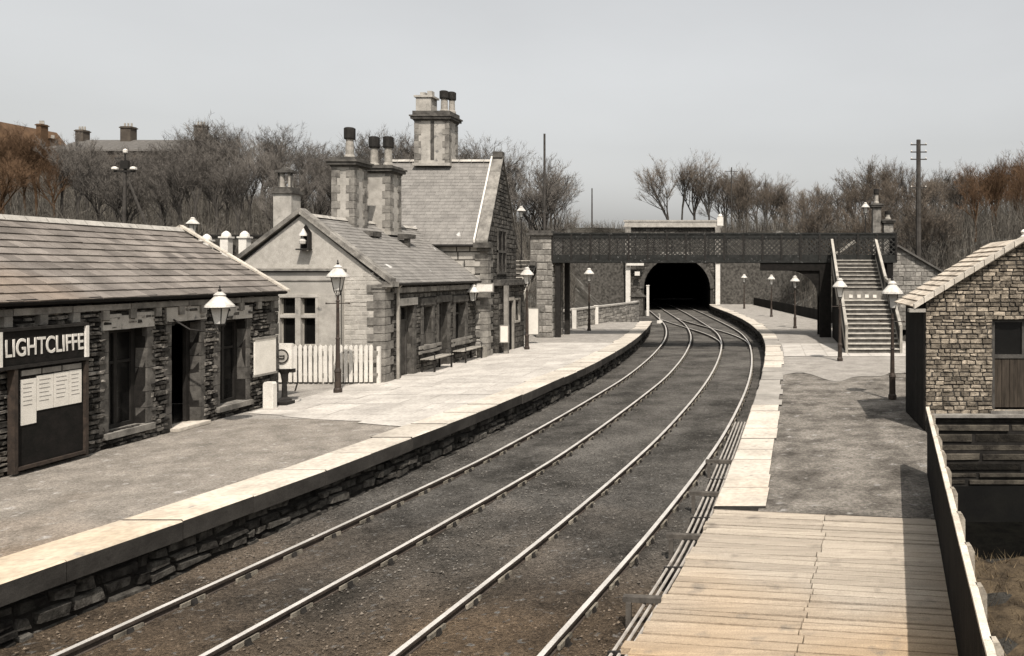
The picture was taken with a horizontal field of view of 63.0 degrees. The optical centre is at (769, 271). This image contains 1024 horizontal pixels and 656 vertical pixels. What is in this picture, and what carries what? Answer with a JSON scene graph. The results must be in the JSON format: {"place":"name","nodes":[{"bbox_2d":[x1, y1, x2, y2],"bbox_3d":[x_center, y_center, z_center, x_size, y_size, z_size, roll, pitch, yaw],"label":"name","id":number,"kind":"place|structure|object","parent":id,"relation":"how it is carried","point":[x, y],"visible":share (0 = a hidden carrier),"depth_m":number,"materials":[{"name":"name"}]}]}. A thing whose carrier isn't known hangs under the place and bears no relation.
{"place":"outdoors","nodes":[
{"label":"outdoors","id":0,"kind":"place"},
{"bbox_2d":[0,0,1023,281],"label":"sky","id":1,"kind":"structure","parent":0,"point":[806,90],"materials":[{"name":"grey"}]},
{"bbox_2d":[7,192,1020,655],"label":"embankment","id":2,"kind":"structure","parent":0,"point":[581,296],"depth_m":59.56,"materials":[{"name":"brown plant"}]},
{"bbox_2d":[0,133,30,213],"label":"bare tree","id":3,"kind":"object","parent":2,"relation":"on","point":[3,150],"visible":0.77,"depth_m":53.16,"materials":[{"name":"brown plant"}]},
{"bbox_2d":[0,150,36,213],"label":"bare tree","id":4,"kind":"object","parent":2,"relation":"on","point":[5,190],"visible":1,"depth_m":48.25,"materials":[{"name":"brown plant"}]},
{"bbox_2d":[2,121,63,216],"bbox_3d":[-52.730,-7.010,55.304,2.826,7.466,3.128,0,0,-4],"label":"bare tree","id":5,"kind":"object","parent":2,"relation":"on","point":[31,150],"visible":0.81,"depth_m":55.03,"materials":[{"name":"brown plant"}]},
{"bbox_2d":[14,153,75,214],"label":"bare tree","id":6,"kind":"object","parent":2,"relation":"on","point":[54,184],"visible":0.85,"depth_m":52.73,"materials":[{"name":"brown plant"}]},
{"bbox_2d":[32,131,93,217],"bbox_3d":[-48.705,-6.410,53.491,2.826,7.234,3.128,0,0,27],"label":"bare tree","id":7,"kind":"object","parent":2,"relation":"on","point":[62,164],"visible":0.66,"depth_m":53.41,"materials":[{"name":"brown plant"}]},
{"bbox_2d":[49,138,110,219],"bbox_3d":[-44.986,-5.428,50.506,2.826,7.275,3.128,0,0,37],"label":"bare tree","id":8,"kind":"object","parent":2,"relation":"on","point":[79,161],"visible":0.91,"depth_m":50.55,"materials":[{"name":"brown plant"}]},
{"bbox_2d":[64,160,130,218],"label":"bare tree","id":9,"kind":"object","parent":2,"relation":"on","point":[80,184],"visible":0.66,"depth_m":49.34,"materials":[{"name":"brown plant"}]},
{"bbox_2d":[82,165,158,223],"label":"bare tree","id":10,"kind":"object","parent":2,"relation":"on","point":[112,202],"visible":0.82,"depth_m":44.72,"materials":[{"name":"brown plant"}]},
{"bbox_2d":[97,163,144,222],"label":"bare tree","id":11,"kind":"object","parent":2,"relation":"on","point":[119,205],"visible":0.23,"depth_m":49.97,"materials":[{"name":"brown plant"}]},
{"bbox_2d":[111,149,147,224],"bbox_3d":[-36.073,-3.059,43.956,2.405,7.782,0.438,0,0,-5],"label":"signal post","id":12,"kind":"object","parent":2,"relation":"on","point":[124,164],"visible":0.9,"depth_m":43.93,"materials":[{"name":"grey metal"}]},
{"bbox_2d":[131,162,183,225],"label":"bare tree","id":13,"kind":"object","parent":2,"relation":"on","point":[161,201],"visible":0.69,"depth_m":48.73,"materials":[{"name":"brown plant"}]},
{"bbox_2d":[133,150,182,225],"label":"bare tree","id":14,"kind":"object","parent":2,"relation":"on","point":[148,172],"visible":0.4,"depth_m":51.90,"materials":[{"name":"brown plant"}]},
{"bbox_2d":[145,142,201,224],"bbox_3d":[-34.631,-3.904,45.133,3.128,7.168,2.826,0,0,45],"label":"bare tree","id":15,"kind":"object","parent":2,"relation":"on","point":[180,186],"visible":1,"depth_m":44.89,"materials":[{"name":"brown plant"}]},
{"bbox_2d":[167,141,215,232],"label":"bare tree","id":16,"kind":"object","parent":2,"relation":"on","point":[201,164],"visible":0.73,"depth_m":54.02,"materials":[{"name":"brown plant"}]},
{"bbox_2d":[176,129,229,215],"bbox_3d":[-45.260,-7.692,61.827,3.983,7.991,4.189,0,0,-44],"label":"bare tree","id":17,"kind":"object","parent":2,"relation":"on","point":[204,153],"visible":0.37,"depth_m":61.74,"materials":[{"name":"brown plant"}]},
{"bbox_2d":[195,149,252,234],"bbox_3d":[-39.051,-5.345,55.129,4.643,6.740,3.738,0,0,-13],"label":"bare tree","id":18,"kind":"object","parent":2,"relation":"on","point":[214,201],"visible":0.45,"depth_m":54.99,"materials":[{"name":"brown plant"}]},
{"bbox_2d":[207,155,264,234],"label":"bare tree","id":19,"kind":"object","parent":2,"relation":"on","point":[236,188],"visible":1,"depth_m":49.01,"materials":[{"name":"brown plant"}]},
{"bbox_2d":[200,124,273,219],"bbox_3d":[-42.220,-7.727,61.687,5.070,8.196,5.404,0,0,-28],"label":"bare tree","id":20,"kind":"object","parent":2,"relation":"on","point":[234,153],"visible":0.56,"depth_m":61.38,"materials":[{"name":"brown plant"}]},
{"bbox_2d":[227,146,271,230],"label":"bare tree","id":21,"kind":"object","parent":2,"relation":"on","point":[251,170],"visible":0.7,"depth_m":55.59,"materials":[{"name":"brown plant"}]},
{"bbox_2d":[247,143,294,228],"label":"bare tree","id":22,"kind":"object","parent":2,"relation":"on","point":[275,166],"visible":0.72,"depth_m":56.29,"materials":[{"name":"brown plant"}]},
{"bbox_2d":[255,172,309,227],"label":"bare tree","id":23,"kind":"object","parent":2,"relation":"on","point":[270,215],"visible":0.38,"depth_m":46.56,"materials":[{"name":"brown plant"}]},
{"bbox_2d":[266,161,327,208],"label":"bare tree","id":24,"kind":"object","parent":2,"relation":"on","point":[306,189],"visible":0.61,"depth_m":47.24,"materials":[{"name":"brown plant"}]},
{"bbox_2d":[302,169,330,214],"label":"bare tree","id":25,"kind":"object","parent":2,"relation":"on","point":[320,210],"visible":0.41,"depth_m":52.49,"materials":[{"name":"brown plant"}]},
{"bbox_2d":[309,162,331,214],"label":"bare tree","id":26,"kind":"object","parent":2,"relation":"on","point":[327,188],"visible":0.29,"depth_m":44.50,"materials":[{"name":"brown plant"}]},
{"bbox_2d":[0,321,651,647],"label":"platform","id":27,"kind":"structure","parent":2,"relation":"on","point":[81,534],"depth_m":13.22,"materials":[{"name":"concrete"}]},
{"bbox_2d":[0,214,289,476],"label":"station building","id":28,"kind":"structure","parent":27,"relation":"on","point":[128,293],"depth_m":15.77,"materials":[{"name":"stone"}]},
{"bbox_2d":[0,323,88,370],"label":"station name board","id":29,"kind":"object","parent":28,"relation":"attached to","point":[27,347],"visible":1,"depth_m":13.04,"materials":[{"name":"wood"}]},
{"bbox_2d":[7,360,88,474],"bbox_3d":[-12.275,2.440,13.220,0.130,1.700,1.360,0,0,0],"label":"poster board","id":30,"kind":"object","parent":28,"relation":"attached to","point":[47,414],"visible":1,"depth_m":13.14,"materials":[{"name":"black wood"}]},
{"bbox_2d":[97,311,155,439],"bbox_3d":[-12.542,1.980,15.005,0.416,2.348,1.319,0,0,0],"label":"window","id":31,"kind":"structure","parent":28,"relation":"in","point":[117,402],"depth_m":15.18,"materials":[{"name":"paint"}]},
{"bbox_2d":[129,306,210,433],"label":"door","id":32,"kind":"structure","parent":28,"relation":"in","point":[197,418],"depth_m":16.83,"materials":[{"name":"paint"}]},
{"bbox_2d":[168,285,235,333],"bbox_3d":[-11.805,0.794,16.100,1.290,1.002,0.540,0,0,0],"label":"bracket lamp","id":33,"kind":"object","parent":28,"relation":"attached to","point":[219,304],"visible":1,"depth_m":16.02,"materials":[{"name":"metal"}]},
{"bbox_2d":[212,305,253,412],"bbox_3d":[-12.544,1.991,17.955,0.413,2.369,1.307,0,0,0],"label":"window","id":34,"kind":"structure","parent":28,"relation":"in","point":[225,380],"depth_m":18.22,"materials":[{"name":"paint"}]},
{"bbox_2d":[253,335,276,376],"bbox_3d":[-12.352,2.070,18.970,0.055,0.940,0.840,0,0,0],"label":"notice board","id":35,"kind":"object","parent":28,"relation":"attached to","point":[265,355],"visible":1,"depth_m":18.92,"materials":[{"name":"paper"}]},
{"bbox_2d":[263,381,276,408],"bbox_3d":[-12.125,3.005,18.790,0.250,0.650,0.140,0,0,0],"label":"marker post","id":36,"kind":"object","parent":27,"relation":"on","point":[269,394],"visible":1,"depth_m":18.72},
{"bbox_2d":[276,343,298,404],"bbox_3d":[-12.190,2.580,19.485,0.597,1.500,0.817,0,0,-28],"label":"weighing machine","id":37,"kind":"object","parent":27,"relation":"on","point":[286,359],"visible":0.88,"depth_m":19.62,"materials":[{"name":"metal"}]},
{"bbox_2d":[278,344,380,383],"bbox_3d":[-13.375,2.741,22.940,3.650,1.177,0.160,0,0,0],"label":"picket fence","id":38,"kind":"object","parent":27,"relation":"on","point":[323,374],"visible":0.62,"depth_m":22.86,"materials":[{"name":"white wood"}]},
{"bbox_2d":[325,260,349,392],"bbox_3d":[-11.850,1.505,21.250,0.569,3.650,0.569,0,0,39],"label":"platform lamp","id":39,"kind":"object","parent":27,"relation":"on","point":[337,274],"visible":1,"depth_m":21.20,"materials":[{"name":"brown metal"}]},
{"bbox_2d":[231,127,481,382],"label":"gabled wing","id":40,"kind":"structure","parent":27,"relation":"on","point":[404,294],"depth_m":24.15,"materials":[{"name":"beige stone"}]},
{"bbox_2d":[271,167,302,226],"bbox_3d":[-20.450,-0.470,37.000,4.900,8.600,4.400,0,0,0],"label":"chimney","id":41,"kind":"object","parent":40,"relation":"on","point":[286,201],"visible":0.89,"depth_m":35.10,"materials":[{"name":"stone"}]},
{"bbox_2d":[277,294,297,345],"bbox_3d":[-14.330,1.450,23.082,0.620,1.520,0.165,0,0,0],"label":"window","id":42,"kind":"structure","parent":40,"relation":"in","point":[288,303],"depth_m":23.13,"materials":[{"name":"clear glass"}]},
{"bbox_2d":[298,294,318,345],"bbox_3d":[-13.720,1.450,23.082,0.600,1.520,0.165,0,0,0],"label":"window","id":43,"kind":"structure","parent":40,"relation":"in","point":[307,303],"depth_m":23.13,"materials":[{"name":"white glass"}]},
{"bbox_2d":[400,297,417,377],"bbox_3d":[-11.644,2.088,24.599,0.333,2.486,1.344,0,0,0],"label":"door","id":44,"kind":"structure","parent":40,"relation":"in","point":[406,351],"depth_m":25.01,"materials":[{"name":"paint"}]},
{"bbox_2d":[419,297,436,349],"bbox_3d":[-11.620,1.749,26.100,0.380,1.702,1.150,0,0,0],"label":"window","id":45,"kind":"structure","parent":40,"relation":"in","point":[427,313],"depth_m":26.39,"materials":[{"name":"paint"}]},
{"bbox_2d":[435,295,451,366],"bbox_3d":[-11.643,2.090,27.349,0.334,2.482,1.245,0,0,0],"label":"door","id":46,"kind":"structure","parent":40,"relation":"in","point":[444,298],"depth_m":27.68,"materials":[{"name":"paint"}]},
{"bbox_2d":[452,295,469,344],"bbox_3d":[-11.620,1.799,28.849,0.380,1.803,1.448,0,0,0],"label":"window","id":47,"kind":"structure","parent":40,"relation":"in","point":[460,312],"depth_m":29.22,"materials":[{"name":"paint"}]},
{"bbox_2d":[419,342,453,371],"bbox_3d":[-11.235,2.895,26.150,0.470,0.870,1.700,0,0,0],"label":"platform bench","id":48,"kind":"object","parent":27,"relation":"on","point":[434,357],"visible":1,"depth_m":26.05,"materials":[{"name":"wood"}]},
{"bbox_2d":[392,90,517,355],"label":"station house","id":49,"kind":"structure","parent":27,"relation":"on","point":[455,208],"depth_m":31.82,"materials":[{"name":"stone"}]},
{"bbox_2d":[496,228,506,273],"bbox_3d":[-11.259,-0.820,32.500,0.100,1.900,1.415,0,0,-5],"label":"window","id":50,"kind":"structure","parent":49,"relation":"in","point":[501,246],"depth_m":32.46,"materials":[{"name":"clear glass"}]},
{"bbox_2d":[493,279,529,353],"bbox_3d":[-11.155,1.841,32.900,1.190,2.983,3.600,0,0,0],"label":"station porch","id":51,"kind":"object","parent":27,"relation":"on","point":[508,303],"visible":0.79,"depth_m":32.66,"materials":[{"name":"stone"}]},
{"bbox_2d":[519,266,534,349],"bbox_3d":[-10.350,1.505,33.000,0.569,3.650,0.569,0,0,42],"label":"platform lamp","id":52,"kind":"object","parent":27,"relation":"on","point":[526,273],"visible":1,"depth_m":32.94,"materials":[{"name":"metal"}]},
{"bbox_2d":[528,308,538,334],"bbox_3d":[-10.835,2.295,35.520,0.500,1.240,0.060,0,0,0],"label":"notice board","id":53,"kind":"object","parent":27,"relation":"on","point":[533,321],"visible":0.87,"depth_m":35.50,"materials":[{"name":"paper"}]},
{"bbox_2d":[526,230,562,336],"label":"stone pier","id":54,"kind":"structure","parent":27,"relation":"on","point":[540,251],"depth_m":38.96,"materials":[{"name":"beige stone"}]},
{"bbox_2d":[563,301,639,329],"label":"boundary wall","id":55,"kind":"structure","parent":27,"relation":"on","point":[623,312],"depth_m":51.01,"materials":[{"name":"beige stone"}]},
{"bbox_2d":[0,300,764,655],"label":"trackbed","id":56,"kind":"structure","parent":2,"relation":"on","point":[532,604],"depth_m":11.39,"materials":[{"name":"gravel"}]},
{"bbox_2d":[50,302,693,655],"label":"railway track","id":57,"kind":"structure","parent":56,"relation":"on","point":[247,637],"depth_m":11.05,"materials":[{"name":"metal"}]},
{"bbox_2d":[15,365,762,655],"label":"loose stones","id":58,"kind":"object","parent":56,"relation":"on","point":[332,630],"visible":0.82,"depth_m":11.03,"materials":[{"name":"gravel"}]},
{"bbox_2d":[389,302,753,655],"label":"railway track","id":59,"kind":"structure","parent":56,"relation":"on","point":[561,638],"depth_m":11.11,"materials":[{"name":"metal"}]},
{"bbox_2d":[623,214,723,310],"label":"tunnel portal","id":60,"kind":"object","parent":56,"relation":"on","point":[700,281],"visible":0.57,"depth_m":78.00,"materials":[{"name":"stone"}]},
{"bbox_2d":[606,422,745,655],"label":"signal rodding","id":61,"kind":"object","parent":56,"relation":"on","point":[669,575],"visible":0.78,"depth_m":10.89,"materials":[{"name":"metal"}]},
{"bbox_2d":[0,172,1023,331],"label":"undergrowth","id":62,"kind":"object","parent":2,"relation":"on","point":[1012,220],"visible":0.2,"depth_m":58.38,"materials":[{"name":"brown plant"}]},
{"bbox_2d":[515,180,558,252],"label":"bare tree","id":63,"kind":"object","parent":2,"relation":"on","point":[530,223],"visible":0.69,"depth_m":69.27,"materials":[{"name":"brown plant"}]},
{"bbox_2d":[507,155,582,231],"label":"bare tree","id":64,"kind":"object","parent":2,"relation":"on","point":[515,198],"visible":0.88,"depth_m":69.42,"materials":[{"name":"brown plant"}]},
{"bbox_2d":[564,239,625,304],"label":"wing wall","id":65,"kind":"structure","parent":2,"relation":"on","point":[607,282],"depth_m":78.30,"materials":[{"name":"stone"}]},
{"bbox_2d":[721,239,841,304],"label":"wing wall","id":66,"kind":"structure","parent":2,"relation":"on","point":[757,283],"depth_m":78.30,"materials":[{"name":"stone"}]},
{"bbox_2d":[621,509,957,655],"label":"timber platform","id":67,"kind":"structure","parent":2,"relation":"on","point":[754,583],"depth_m":8.04,"materials":[{"name":"beige wood"}]},
{"bbox_2d":[779,198,839,293],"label":"bare tree","id":68,"kind":"object","parent":2,"relation":"on","point":[810,226],"visible":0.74,"depth_m":70.59,"materials":[{"name":"brown plant"}]},
{"bbox_2d":[785,187,847,254],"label":"bare tree","id":69,"kind":"object","parent":2,"relation":"on","point":[822,215],"visible":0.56,"depth_m":72.55,"materials":[{"name":"brown plant"}]},
{"bbox_2d":[709,304,934,518],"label":"platform","id":70,"kind":"structure","parent":2,"relation":"on","point":[825,431],"depth_m":15.81,"materials":[{"name":"concrete"}]},
{"bbox_2d":[551,233,897,336],"bbox_3d":[-2.277,0.695,40.020,17.435,5.270,2.160,0,0,0],"label":"footbridge","id":71,"kind":"object","parent":70,"relation":"on","point":[815,269],"visible":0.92,"depth_m":39.00,"materials":[{"name":"paint"}]},
{"bbox_2d":[754,297,871,332],"bbox_3d":[2.015,2.920,59.510,0.284,0.820,35.713,0,0,-11],"label":"fence","id":72,"kind":"object","parent":70,"relation":"on","point":[804,311],"visible":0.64,"depth_m":61.89,"materials":[{"name":"metal"}]},
{"bbox_2d":[831,276,848,360],"bbox_3d":[2.600,1.720,28.800,0.569,3.220,0.569,0,0,-38],"label":"platform lamp","id":73,"kind":"object","parent":70,"relation":"on","point":[839,285],"visible":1,"depth_m":28.73,"materials":[{"name":"metal"}]},
{"bbox_2d":[831,239,902,352],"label":"footbridge stairs","id":74,"kind":"structure","parent":70,"relation":"on","point":[864,299],"depth_m":34.33,"materials":[{"name":"paint"}]},
{"bbox_2d":[880,275,904,399],"bbox_3d":[3.190,1.720,20.200,0.569,3.220,0.569,0,0,-45],"label":"platform lamp","id":75,"kind":"object","parent":70,"relation":"on","point":[892,290],"visible":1,"depth_m":20.13,"materials":[{"name":"brown metal"}]},
{"bbox_2d":[869,189,943,329],"bbox_3d":[7.250,-0.704,46.000,5.800,8.072,4.400,0,0,0],"label":"lineside hut","id":76,"kind":"object","parent":70,"relation":"on","point":[912,271],"visible":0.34,"depth_m":43.99,"materials":[{"name":"stone"}]},
{"bbox_2d":[831,204,899,254],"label":"bare tree","id":77,"kind":"object","parent":2,"relation":"on","point":[862,226],"visible":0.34,"depth_m":57.64,"materials":[{"name":"brown plant"}]},
{"bbox_2d":[846,187,913,247],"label":"bare tree","id":78,"kind":"object","parent":2,"relation":"on","point":[892,214],"visible":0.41,"depth_m":58.95,"materials":[{"name":"brown plant"}]},
{"bbox_2d":[910,139,926,256],"bbox_3d":[9.197,-2.786,48.000,1.000,10.716,0.380,0,0,0],"label":"telegraph pole","id":79,"kind":"object","parent":2,"relation":"on","point":[918,159],"visible":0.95,"depth_m":47.88,"materials":[{"name":"brown wood"}]},
{"bbox_2d":[891,202,958,260],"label":"bare tree","id":80,"kind":"object","parent":2,"relation":"on","point":[926,232],"visible":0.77,"depth_m":51.07,"materials":[{"name":"brown plant"}]},
{"bbox_2d":[889,189,963,262],"bbox_3d":[10.603,-2.285,51.897,5.395,7.233,4.658,0,0,-7],"label":"bare tree","id":81,"kind":"object","parent":2,"relation":"on","point":[923,211],"visible":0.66,"depth_m":51.64,"materials":[{"name":"brown plant"}]},
{"bbox_2d":[930,208,966,266],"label":"bare tree","id":82,"kind":"object","parent":2,"relation":"on","point":[938,232],"visible":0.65,"depth_m":51.97,"materials":[{"name":"brown plant"}]},
{"bbox_2d":[942,167,978,235],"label":"bare tree","id":83,"kind":"object","parent":2,"relation":"on","point":[952,195],"visible":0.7,"depth_m":58.73,"materials":[{"name":"brown plant"}]},
{"bbox_2d":[926,407,1003,655],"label":"boarded fence","id":84,"kind":"object","parent":2,"relation":"on","point":[967,594],"visible":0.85,"depth_m":6.91,"materials":[{"name":"wood"}]},
{"bbox_2d":[953,172,991,241],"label":"bare tree","id":85,"kind":"object","parent":2,"relation":"on","point":[973,192],"visible":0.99,"depth_m":52.91,"materials":[{"name":"brown plant"}]},
{"bbox_2d":[976,159,1011,226],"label":"bare tree","id":86,"kind":"object","parent":2,"relation":"on","point":[995,188],"visible":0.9,"depth_m":56.39,"materials":[{"name":"brown plant"}]},
{"bbox_2d":[965,522,1023,559],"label":"wall","id":87,"kind":"structure","parent":2,"relation":"on","point":[1005,538],"depth_m":15.00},
{"bbox_2d":[894,229,1023,521],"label":"stone hut","id":88,"kind":"object","parent":87,"relation":"on","point":[965,350],"visible":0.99,"depth_m":16.18,"materials":[{"name":"stone"}]},
{"bbox_2d":[990,319,1023,413],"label":"door","id":89,"kind":"structure","parent":88,"relation":"in","point":[1007,334],"depth_m":16.30,"materials":[{"name":"paint"}]},
{"bbox_2d":[974,547,1023,655],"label":"earth","id":90,"kind":"structure","parent":2,"relation":"on","point":[1012,625],"depth_m":8.64,"materials":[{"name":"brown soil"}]},
{"bbox_2d":[523,227,921,232],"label":"hill face","id":91,"kind":"object","parent":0,"point":[593,230],"visible":0.1,"depth_m":79.03},
{"bbox_3d":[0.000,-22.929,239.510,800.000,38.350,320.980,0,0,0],"label":"hill","id":92,"kind":"structure","parent":0,"visible":0},
{"bbox_2d":[0,121,65,184],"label":"gabled house","id":93,"kind":"structure","parent":92,"relation":"on","point":[40,127],"depth_m":107.40,"materials":[{"name":"brown brick"}]},
{"bbox_2d":[54,122,222,199],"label":"terrace house","id":94,"kind":"structure","parent":92,"relation":"on","point":[128,135],"depth_m":104.95,"materials":[{"name":"stone"}]},
{"bbox_2d":[168,109,240,181],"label":"bare tree","id":95,"kind":"object","parent":92,"relation":"on","point":[195,132],"visible":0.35,"depth_m":84.79,"materials":[{"name":"brown plant"}]},
{"bbox_2d":[244,123,299,203],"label":"bare tree","id":96,"kind":"object","parent":92,"relation":"on","point":[266,141],"visible":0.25,"depth_m":86.56,"materials":[{"name":"brown plant"}]},
{"bbox_2d":[248,125,307,183],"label":"bare tree","id":97,"kind":"object","parent":92,"relation":"on","point":[275,142],"visible":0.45,"depth_m":85.92,"materials":[{"name":"brown plant"}]},
{"bbox_2d":[277,123,341,180],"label":"bare tree","id":98,"kind":"object","parent":92,"relation":"on","point":[308,145],"visible":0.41,"depth_m":89.80,"materials":[{"name":"brown plant"}]},
{"bbox_2d":[327,123,397,164],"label":"bare tree","id":99,"kind":"object","parent":92,"relation":"on","point":[361,141],"visible":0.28,"depth_m":89.13,"materials":[{"name":"brown plant"}]},
{"bbox_2d":[487,136,536,189],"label":"bare tree","id":100,"kind":"object","parent":92,"relation":"on","point":[508,171],"visible":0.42,"depth_m":84.91,"materials":[{"name":"brown plant"}]},
{"bbox_2d":[631,154,687,219],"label":"bare tree","id":101,"kind":"object","parent":92,"relation":"on","point":[652,184],"visible":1,"depth_m":91.71,"materials":[{"name":"brown plant"}]},
{"bbox_2d":[669,155,699,219],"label":"bare tree","id":102,"kind":"object","parent":92,"relation":"on","point":[684,188],"visible":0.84,"depth_m":97.00,"materials":[{"name":"brown plant"}]},
{"bbox_2d":[668,150,718,219],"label":"bare tree","id":103,"kind":"object","parent":92,"relation":"on","point":[695,203],"visible":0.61,"depth_m":98.26,"materials":[{"name":"brown plant"}]},
{"bbox_2d":[689,164,726,219],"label":"bare tree","id":104,"kind":"object","parent":92,"relation":"on","point":[700,191],"visible":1,"depth_m":94.00,"materials":[{"name":"brown plant"}]},
{"bbox_2d":[694,166,742,222],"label":"bare tree","id":105,"kind":"object","parent":92,"relation":"on","point":[725,195],"visible":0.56,"depth_m":96.64,"materials":[{"name":"brown plant"}]},
{"bbox_2d":[716,169,760,226],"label":"bare tree","id":106,"kind":"object","parent":92,"relation":"on","point":[745,192],"visible":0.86,"depth_m":92.11,"materials":[{"name":"brown plant"}]},
{"bbox_2d":[762,170,794,220],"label":"bare tree","id":107,"kind":"object","parent":92,"relation":"on","point":[779,196],"visible":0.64,"depth_m":96.73,"materials":[{"name":"brown plant"}]},
{"bbox_2d":[850,154,894,216],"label":"bare tree","id":108,"kind":"object","parent":92,"relation":"on","point":[869,176],"visible":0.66,"depth_m":94.91,"materials":[{"name":"brown plant"}]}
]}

